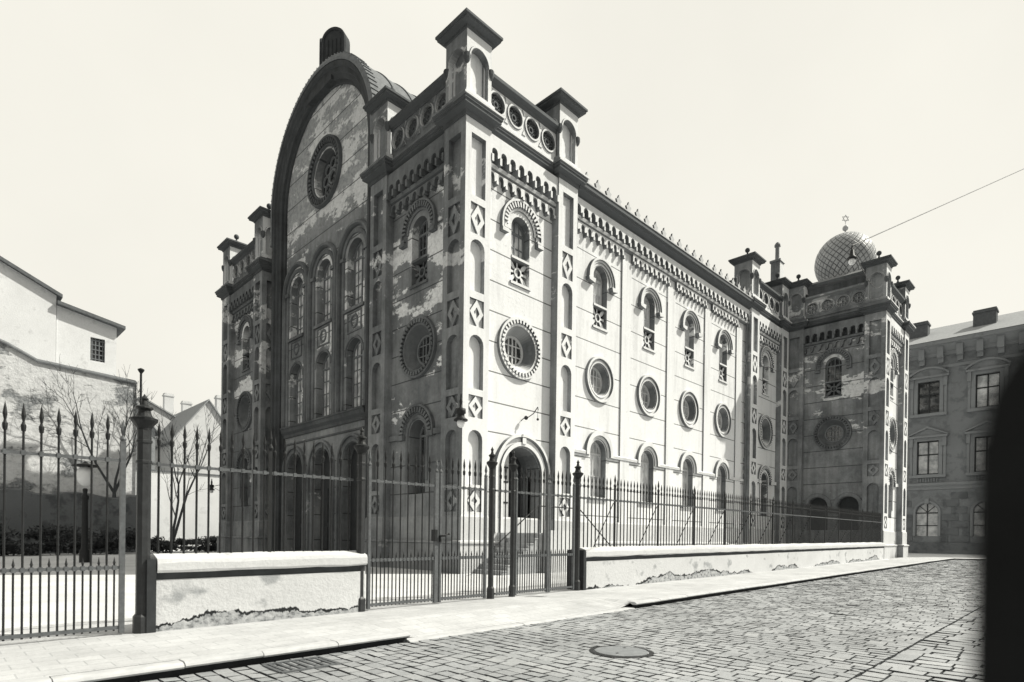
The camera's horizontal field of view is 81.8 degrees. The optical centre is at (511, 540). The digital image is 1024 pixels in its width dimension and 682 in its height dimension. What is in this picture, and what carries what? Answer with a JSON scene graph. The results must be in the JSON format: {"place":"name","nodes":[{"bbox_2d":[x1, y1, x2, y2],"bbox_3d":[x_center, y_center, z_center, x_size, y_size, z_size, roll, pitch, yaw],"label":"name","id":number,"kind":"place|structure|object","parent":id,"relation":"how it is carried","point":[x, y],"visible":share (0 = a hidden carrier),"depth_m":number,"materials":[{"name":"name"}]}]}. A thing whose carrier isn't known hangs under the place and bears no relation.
{"place":"outdoors","nodes":[
{"label":"outdoors","id":0,"kind":"place"},
{"bbox_2d":[0,550,889,643],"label":"courtyard","id":1,"kind":"structure","parent":0,"point":[130,564],"depth_m":13.77,"materials":[{"name":"grey concrete"}]},
{"bbox_2d":[0,521,29,555],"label":"shrub","id":2,"kind":"object","parent":1,"relation":"on","point":[10,545],"visible":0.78,"depth_m":31.49,"materials":[{"name":"black plant"}]},
{"bbox_2d":[7,523,95,555],"bbox_3d":[-25.622,-0.059,33.007,1.893,1.890,4.030,1,0,32],"label":"shrub","id":3,"kind":"object","parent":1,"relation":"on","point":[49,545],"visible":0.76,"depth_m":32.72,"materials":[{"name":"black plant"}]},
{"bbox_2d":[72,461,98,562],"bbox_3d":[-18.410,-1.212,25.470,0.960,4.410,0.960,0,0,-45],"label":"lamp post","id":4,"kind":"object","parent":1,"relation":"on","point":[83,474],"visible":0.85,"depth_m":25.36,"materials":[{"name":"metal"}]},
{"bbox_2d":[88,527,135,554],"bbox_3d":[-23.675,0.009,35.416,3.397,1.668,2.386,0,0,-45],"label":"shrub","id":5,"kind":"object","parent":1,"relation":"on","point":[130,537],"visible":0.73,"depth_m":34.98,"materials":[{"name":"black plant"}]},
{"bbox_2d":[138,368,144,404],"bbox_3d":[-24.677,-5.337,39.207,0.400,12.200,0.380,0,0,-45],"label":"drain pole","id":6,"kind":"object","parent":1,"relation":"on","point":[141,370],"visible":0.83,"depth_m":39.12,"materials":[{"name":"metal"}]},
{"bbox_2d":[146,559,156,632],"bbox_3d":[-4.971,0.762,8.030,0.110,1.030,0.520,0,0,-45],"label":"wall end post","id":7,"kind":"object","parent":1,"relation":"on","point":[151,567],"depth_m":7.84,"materials":[{"name":"grey stone"}]},
{"bbox_2d":[151,535,194,552],"bbox_3d":[-22.144,0.222,37.852,3.327,1.238,2.204,0,0,-45],"label":"shrub","id":8,"kind":"object","parent":1,"relation":"on","point":[164,544],"visible":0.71,"depth_m":37.63,"materials":[{"name":"black plant"}]},
{"bbox_2d":[152,402,220,551],"bbox_3d":[-21.394,-4.436,39.957,6.500,11.075,6.641,0,0,-45],"label":"bare tree","id":9,"kind":"object","parent":1,"relation":"on","point":[174,531],"visible":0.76,"depth_m":39.38,"materials":[{"name":"black plant"}]},
{"bbox_2d":[176,535,216,551],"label":"shrub","id":10,"kind":"object","parent":1,"relation":"on","point":[212,544],"visible":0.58,"depth_m":40.22,"materials":[{"name":"black plant"}]},
{"bbox_2d":[150,550,367,631],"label":"wall","id":11,"kind":"structure","parent":1,"relation":"on","point":[195,590],"depth_m":8.83,"materials":[{"name":"paint"}]},
{"bbox_2d":[152,422,353,553],"bbox_3d":[-3.815,-0.751,9.100,3.040,1.972,0.084,0,0,-45],"label":"iron fence","id":12,"kind":"object","parent":11,"relation":"on","point":[184,466],"visible":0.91,"depth_m":8.98,"materials":[{"name":"black metal"}]},
{"bbox_2d":[475,505,610,575],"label":"entrance stairs","id":13,"kind":"structure","parent":1,"relation":"on","point":[507,546],"depth_m":20.83,"materials":[{"name":"stone"}]},
{"bbox_2d":[567,550,586,589],"bbox_3d":[1.596,0.745,14.587,0.110,1.030,0.520,0,0,-45],"label":"wall end post","id":14,"kind":"object","parent":1,"relation":"on","point":[582,568],"depth_m":14.41,"materials":[{"name":"grey metal"}]},
{"bbox_2d":[580,542,884,589],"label":"wall","id":15,"kind":"structure","parent":1,"relation":"on","point":[610,566],"depth_m":19.06,"materials":[{"name":"paint"}]},
{"bbox_2d":[580,475,881,546],"bbox_3d":[11.930,-0.377,25.742,0.813,3.015,30.466,1,0,44],"label":"iron fence","id":16,"kind":"object","parent":15,"relation":"on","point":[832,520],"visible":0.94,"depth_m":20.91,"materials":[{"name":"black metal"}]},
{"bbox_2d":[0,556,950,681],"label":"pavement","id":17,"kind":"structure","parent":0,"point":[36,659],"depth_m":8.69,"materials":[{"name":"grey concrete"}]},
{"bbox_2d":[0,402,126,640],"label":"gate leaf","id":18,"kind":"object","parent":17,"relation":"on","point":[57,569],"visible":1,"depth_m":7.29,"materials":[{"name":"metal"}]},
{"bbox_2d":[130,394,157,633],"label":"gate pillar","id":19,"kind":"structure","parent":17,"relation":"on","point":[144,421],"depth_m":7.80,"materials":[{"name":"metal"}]},
{"bbox_2d":[354,427,369,611],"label":"gate pillar","id":20,"kind":"structure","parent":17,"relation":"on","point":[361,447],"depth_m":10.12,"materials":[{"name":"metal"}]},
{"bbox_2d":[366,450,438,608],"bbox_3d":[-1.976,-0.224,10.805,1.540,2.840,0.080,0,0,-45],"label":"gate leaf","id":21,"kind":"object","parent":17,"relation":"on","point":[434,572],"visible":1,"depth_m":10.74,"materials":[{"name":"metal"}]},
{"bbox_2d":[431,458,487,601],"bbox_3d":[-0.964,-0.226,11.710,1.390,2.838,0.250,0,0,-45],"label":"gate leaf","id":22,"kind":"object","parent":17,"relation":"on","point":[436,535],"visible":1,"depth_m":11.79,"materials":[{"name":"metal"}]},
{"bbox_2d":[486,447,497,598],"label":"gate pillar","id":23,"kind":"structure","parent":17,"relation":"on","point":[492,463],"depth_m":12.29,"materials":[{"name":"metal"}]},
{"bbox_2d":[509,450,517,596],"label":"gate pillar","id":24,"kind":"structure","parent":17,"relation":"on","point":[513,466],"depth_m":12.74,"materials":[{"name":"metal"}]},
{"bbox_2d":[494,466,510,594],"bbox_3d":[-0.199,-0.244,12.579,0.440,2.802,0.054,0,0,-45],"label":"railing panel","id":25,"kind":"object","parent":24,"relation":"attached to","point":[502,556],"visible":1,"depth_m":12.57,"materials":[{"name":"metal"}]},
{"bbox_2d":[514,466,549,594],"bbox_3d":[0.452,-0.230,13.229,1.120,2.837,0.080,0,0,-45],"label":"gate leaf","id":26,"kind":"object","parent":17,"relation":"on","point":[546,565],"visible":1,"depth_m":13.26,"materials":[{"name":"metal"}]},
{"bbox_2d":[548,470,575,591],"bbox_3d":[1.173,-0.232,13.950,0.960,2.836,0.080,0,0,-45],"label":"gate leaf","id":27,"kind":"object","parent":17,"relation":"on","point":[567,554],"visible":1,"depth_m":13.95,"materials":[{"name":"metal"}]},
{"bbox_2d":[572,460,583,590],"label":"gate pillar","id":28,"kind":"structure","parent":17,"relation":"on","point":[578,474],"depth_m":14.30,"materials":[{"name":"metal"}]},
{"bbox_2d":[49,558,973,676],"bbox_3d":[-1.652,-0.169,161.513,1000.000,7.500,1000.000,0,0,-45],"label":"ground","id":29,"kind":"structure","parent":0,"point":[629,605],"depth_m":12.54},
{"bbox_2d":[0,256,62,362],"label":"plastered house","id":30,"kind":"structure","parent":29,"relation":"on","point":[28,301],"depth_m":38.26,"materials":[{"name":"paint"}]},
{"bbox_2d":[0,487,135,553],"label":"retaining wall","id":31,"kind":"structure","parent":29,"relation":"on","point":[31,508],"depth_m":35.51,"materials":[{"name":"grey concrete"}]},
{"bbox_2d":[43,357,159,497],"bbox_3d":[-25.458,-6.695,37.331,7.054,8.514,7.287,0,0,-45],"label":"bare tree","id":32,"kind":"object","parent":31,"relation":"on","point":[114,489],"visible":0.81,"depth_m":36.95,"materials":[{"name":"black plant"}]},
{"bbox_2d":[0,339,136,496],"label":"boundary wall","id":33,"kind":"structure","parent":29,"relation":"on","point":[23,374],"depth_m":36.23,"materials":[{"name":"paint"}]},
{"bbox_2d":[56,300,125,375],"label":"plastered house","id":34,"kind":"structure","parent":29,"relation":"on","point":[86,340],"depth_m":40.52,"materials":[{"name":"paint"}]},
{"bbox_2d":[90,338,104,362],"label":"window","id":35,"kind":"structure","parent":34,"relation":"in","point":[97,347],"depth_m":41.15,"materials":[{"name":"grey glass"}]},
{"bbox_2d":[136,401,157,469],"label":"gabled house","id":36,"kind":"structure","parent":29,"relation":"on","point":[154,432],"depth_m":52.20,"materials":[{"name":"grey paint"}]},
{"bbox_2d":[137,393,192,437],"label":"gabled house","id":37,"kind":"structure","parent":29,"relation":"on","point":[168,403],"depth_m":69.23,"materials":[{"name":"white paint"}]},
{"bbox_2d":[136,468,218,549],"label":"yard wall","id":38,"kind":"structure","parent":29,"relation":"on","point":[164,529],"depth_m":48.74,"materials":[{"name":"paint"}]},
{"bbox_2d":[155,395,220,474],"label":"gabled house","id":39,"kind":"structure","parent":29,"relation":"on","point":[195,416],"depth_m":62.69,"materials":[{"name":"white paint"}]},
{"bbox_2d":[8,558,953,681],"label":"kerb","id":40,"kind":"structure","parent":29,"relation":"on","point":[172,669],"depth_m":7.13,"materials":[{"name":"stone"}]},
{"bbox_2d":[215,7,915,573],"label":"synagogue","id":41,"kind":"structure","parent":29,"relation":"on","point":[403,269],"depth_m":27.45,"materials":[{"name":"paint"}]},
{"bbox_2d":[210,479,217,492],"bbox_3d":[-18.382,-3.386,36.432,0.869,0.903,0.374,1,0,32],"label":"wall lantern","id":42,"kind":"object","parent":41,"relation":"attached to","point":[211,488],"depth_m":36.48,"materials":[{"name":"metal"}]},
{"bbox_2d":[234,448,251,497],"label":"window","id":43,"kind":"structure","parent":41,"relation":"in","point":[248,456],"depth_m":34.45,"materials":[{"name":"grey stone"}]},
{"bbox_2d":[236,391,251,430],"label":"round window","id":44,"kind":"structure","parent":41,"relation":"in","point":[244,404],"depth_m":34.83,"materials":[{"name":"grey glass"}]},
{"bbox_2d":[236,315,252,372],"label":"window","id":45,"kind":"structure","parent":41,"relation":"in","point":[246,318],"depth_m":34.64,"materials":[{"name":"grey stone"}]},
{"bbox_2d":[281,446,305,550],"bbox_3d":[-11.227,-2.121,30.958,0.610,5.600,2.560,0,0,-45],"label":"main door","id":46,"kind":"structure","parent":41,"relation":"in","point":[299,465],"depth_m":31.37,"materials":[{"name":"grey stone"}]},
{"bbox_2d":[281,261,308,427],"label":"window","id":47,"kind":"structure","parent":41,"relation":"in","point":[293,270],"depth_m":31.41,"materials":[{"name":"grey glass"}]},
{"bbox_2d":[288,361,302,423],"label":"window","id":48,"kind":"structure","parent":41,"relation":"in","point":[300,372],"depth_m":31.34,"materials":[{"name":"grey glass"}]},
{"bbox_2d":[306,440,334,550],"bbox_3d":[-9.164,-2.084,28.892,0.610,5.600,2.560,0,0,-45],"label":"main door","id":49,"kind":"structure","parent":41,"relation":"in","point":[318,445],"depth_m":29.27,"materials":[{"name":"grey wood"}]},
{"bbox_2d":[306,242,337,420],"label":"window","id":50,"kind":"structure","parent":41,"relation":"in","point":[319,252],"depth_m":29.24,"materials":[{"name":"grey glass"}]},
{"bbox_2d":[314,349,330,415],"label":"window","id":51,"kind":"structure","parent":41,"relation":"in","point":[326,365],"depth_m":29.25,"materials":[{"name":"grey glass"}]},
{"bbox_2d":[307,134,342,208],"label":"rose window","id":52,"kind":"structure","parent":41,"relation":"in","point":[332,170],"depth_m":28.97,"materials":[{"name":"grey stone"}]},
{"bbox_2d":[335,433,359,550],"bbox_3d":[-7.101,-2.047,26.826,0.610,5.600,2.560,0,0,-45],"label":"main door","id":53,"kind":"structure","parent":41,"relation":"in","point":[352,437],"depth_m":27.37,"materials":[{"name":"grey wood"}]},
{"bbox_2d":[335,219,366,412],"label":"window","id":54,"kind":"structure","parent":41,"relation":"in","point":[358,302],"depth_m":27.29,"materials":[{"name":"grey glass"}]},
{"bbox_2d":[344,335,363,407],"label":"window","id":55,"kind":"structure","parent":41,"relation":"in","point":[357,354],"depth_m":27.18,"materials":[{"name":"grey glass"}]},
{"bbox_2d":[389,404,440,493],"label":"window","id":56,"kind":"structure","parent":41,"relation":"in","point":[426,431],"depth_m":22.77,"materials":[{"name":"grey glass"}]},
{"bbox_2d":[398,316,436,378],"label":"round window","id":57,"kind":"structure","parent":41,"relation":"in","point":[418,342],"depth_m":22.75,"materials":[{"name":"grey stone"}]},
{"bbox_2d":[399,197,437,289],"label":"window","id":58,"kind":"structure","parent":41,"relation":"in","point":[423,203],"depth_m":22.65,"materials":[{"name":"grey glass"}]},
{"bbox_2d":[454,394,467,427],"bbox_3d":[-1.693,-4.317,19.707,0.594,1.128,0.570,0,0,-45],"label":"wall lantern","id":59,"kind":"object","parent":41,"relation":"attached to","point":[460,419],"depth_m":19.53,"materials":[{"name":"metal"}]},
{"bbox_2d":[497,317,541,379],"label":"round window","id":60,"kind":"structure","parent":41,"relation":"in","point":[518,343],"depth_m":22.72,"materials":[{"name":"grey stone"}]},
{"bbox_2d":[499,199,543,290],"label":"window","id":61,"kind":"structure","parent":41,"relation":"in","point":[518,265],"depth_m":22.65,"materials":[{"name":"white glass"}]},
{"bbox_2d":[494,434,549,532],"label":"side door","id":62,"kind":"structure","parent":41,"relation":"in","point":[503,454],"depth_m":22.89,"materials":[{"name":"white stone"}]},
{"bbox_2d":[521,407,538,420],"bbox_3d":[0.679,-4.831,22.489,0.706,0.544,0.171,1,0,3],"label":"wall bracket","id":63,"kind":"object","parent":41,"relation":"attached to","point":[526,418],"depth_m":22.46,"materials":[{"name":"metal"}]},
{"bbox_2d":[584,431,613,500],"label":"window","id":64,"kind":"structure","parent":41,"relation":"in","point":[594,452],"depth_m":26.46,"materials":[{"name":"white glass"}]},
{"bbox_2d":[585,356,614,403],"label":"round window","id":65,"kind":"structure","parent":41,"relation":"in","point":[596,383],"depth_m":26.38,"materials":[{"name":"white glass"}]},
{"bbox_2d":[585,257,618,332],"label":"window","id":66,"kind":"structure","parent":41,"relation":"in","point":[598,311],"depth_m":26.31,"materials":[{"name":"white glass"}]},
{"bbox_2d":[636,442,659,504],"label":"window","id":67,"kind":"structure","parent":41,"relation":"in","point":[643,460],"depth_m":29.28,"materials":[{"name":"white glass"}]},
{"bbox_2d":[636,375,660,416],"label":"round window","id":68,"kind":"structure","parent":41,"relation":"in","point":[645,395],"depth_m":29.23,"materials":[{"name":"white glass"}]},
{"bbox_2d":[637,286,664,352],"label":"window","id":69,"kind":"structure","parent":41,"relation":"in","point":[647,332],"depth_m":29.13,"materials":[{"name":"white stone"}]},
{"bbox_2d":[678,451,698,507],"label":"window","id":70,"kind":"structure","parent":41,"relation":"in","point":[682,464],"depth_m":32.13,"materials":[{"name":"white stone"}]},
{"bbox_2d":[679,390,699,428],"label":"round window","id":71,"kind":"structure","parent":41,"relation":"in","point":[686,409],"depth_m":32.06,"materials":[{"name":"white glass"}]},
{"bbox_2d":[679,309,702,369],"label":"window","id":72,"kind":"structure","parent":41,"relation":"in","point":[688,312],"depth_m":31.94,"materials":[{"name":"white stone"}]},
{"bbox_2d":[713,459,730,510],"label":"window","id":73,"kind":"structure","parent":41,"relation":"in","point":[723,462],"depth_m":34.92,"materials":[{"name":"white stone"}]},
{"bbox_2d":[714,402,731,437],"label":"round window","id":74,"kind":"structure","parent":41,"relation":"in","point":[720,420],"depth_m":34.88,"materials":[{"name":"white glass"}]},
{"bbox_2d":[715,328,734,383],"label":"window","id":75,"kind":"structure","parent":41,"relation":"in","point":[718,343],"depth_m":34.72,"materials":[{"name":"white stone"}]},
{"bbox_2d":[758,414,773,449],"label":"round window","id":76,"kind":"structure","parent":41,"relation":"in","point":[765,432],"depth_m":39.09,"materials":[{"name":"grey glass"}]},
{"bbox_2d":[757,464,775,508],"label":"window","id":77,"kind":"structure","parent":41,"relation":"in","point":[761,470],"depth_m":38.77,"materials":[{"name":"grey stone"}]},
{"bbox_2d":[759,346,774,396],"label":"window","id":78,"kind":"structure","parent":41,"relation":"in","point":[764,349],"depth_m":38.88,"materials":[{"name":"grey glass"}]},
{"bbox_2d":[804,494,831,529],"bbox_3d":[20.536,-1.001,39.647,0.500,4.300,1.800,0,0,-45],"label":"arched door","id":79,"kind":"structure","parent":41,"relation":"in","point":[817,502],"depth_m":39.76,"materials":[{"name":"grey stone"}]},
{"bbox_2d":[813,415,851,450],"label":"round window","id":80,"kind":"structure","parent":41,"relation":"in","point":[832,432],"depth_m":39.06,"materials":[{"name":"grey stone"}]},
{"bbox_2d":[814,347,851,397],"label":"window","id":81,"kind":"structure","parent":41,"relation":"in","point":[834,367],"depth_m":39.04,"materials":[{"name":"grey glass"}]},
{"bbox_2d":[833,492,861,529],"bbox_3d":[21.843,-0.978,38.338,0.500,4.300,1.800,0,0,-45],"label":"arched door","id":82,"kind":"structure","parent":41,"relation":"in","point":[849,502],"depth_m":38.41,"materials":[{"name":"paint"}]},
{"bbox_2d":[889,416,896,450],"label":"round window","id":83,"kind":"structure","parent":41,"relation":"in","point":[893,427],"depth_m":39.32,"materials":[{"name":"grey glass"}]},
{"bbox_2d":[889,466,898,510],"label":"window","id":84,"kind":"structure","parent":41,"relation":"in","point":[891,469],"depth_m":39.30,"materials":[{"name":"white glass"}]},
{"bbox_2d":[890,348,898,398],"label":"window","id":85,"kind":"structure","parent":41,"relation":"in","point":[893,352],"depth_m":39.15,"materials":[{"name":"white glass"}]},
{"bbox_2d":[853,168,1023,287],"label":"overhead wire","id":86,"kind":"object","parent":41,"relation":"attached to","point":[917,216],"visible":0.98,"depth_m":15.46,"materials":[{"name":"metal"}]},
{"bbox_2d":[847,245,856,264],"bbox_3d":[8.037,-6.745,13.965,0.210,0.462,0.205,0,0,-45],"label":"hanging lamp","id":87,"kind":"object","parent":86,"relation":"hanging from","point":[852,257],"visible":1,"depth_m":13.93,"materials":[{"name":"glass"}]},
{"bbox_2d":[906,306,1023,554],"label":"town house","id":88,"kind":"structure","parent":29,"relation":"on","point":[955,370],"depth_m":51.26,"materials":[{"name":"grey paint"}]},
{"bbox_2d":[912,499,940,535],"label":"window","id":89,"kind":"structure","parent":88,"relation":"in","point":[928,515],"depth_m":52.47,"materials":[{"name":"grey glass"}]},
{"bbox_2d":[907,426,949,482],"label":"window","id":90,"kind":"structure","parent":88,"relation":"in","point":[926,462],"depth_m":52.38,"materials":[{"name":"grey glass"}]},
{"bbox_2d":[908,367,949,418],"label":"window","id":91,"kind":"structure","parent":88,"relation":"in","point":[928,401],"depth_m":52.34,"materials":[{"name":"grey glass"}]},
{"bbox_2d":[970,503,974,535],"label":"window","id":92,"kind":"structure","parent":88,"relation":"in","point":[972,511],"depth_m":50.00,"materials":[{"name":"grey stone"}]},
{"bbox_2d":[963,422,982,475],"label":"window","id":93,"kind":"structure","parent":88,"relation":"in","point":[972,433],"depth_m":50.03,"materials":[{"name":"grey stone"}]},
{"bbox_2d":[965,357,1007,411],"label":"window","id":94,"kind":"structure","parent":88,"relation":"in","point":[979,386],"depth_m":49.76,"materials":[{"name":"grey glass"}]},
{"bbox_2d":[0,0,1023,413],"label":"sky","id":95,"kind":"structure","parent":0,"point":[138,137],"materials":[{"name":"white"}]},
{"bbox_2d":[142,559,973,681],"bbox_3d":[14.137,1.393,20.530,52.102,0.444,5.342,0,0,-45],"label":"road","id":96,"kind":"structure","parent":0,"point":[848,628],"depth_m":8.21,"materials":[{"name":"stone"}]},
{"bbox_2d":[261,656,341,673],"bbox_3d":[-2.353,1.399,6.613,0.700,0.044,0.540,0,0,-45],"label":"drain grate","id":97,"kind":"object","parent":96,"relation":"on","point":[272,667],"visible":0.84,"depth_m":6.58,"materials":[{"name":"metal"}]},
{"bbox_2d":[589,645,653,658],"bbox_3d":[1.389,1.416,7.509,0.820,0.049,0.820,0,0,-45],"label":"manhole cover","id":98,"kind":"object","parent":96,"relation":"on","point":[615,651],"visible":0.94,"depth_m":7.42,"materials":[{"name":"metal"}]},
{"bbox_2d":[849,613,972,681],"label":"opposite pavement","id":99,"kind":"structure","parent":0,"point":[944,654],"depth_m":7.03,"materials":[{"name":"stone"}]},
{"bbox_2d":[908,553,973,558],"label":"side street","id":100,"kind":"structure","parent":0,"point":[962,556],"depth_m":46.50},
{"bbox_2d":[972,340,1023,681],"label":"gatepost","id":101,"kind":"object","parent":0,"point":[998,625],"visible":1,"depth_m":0.20,"materials":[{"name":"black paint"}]}
]}

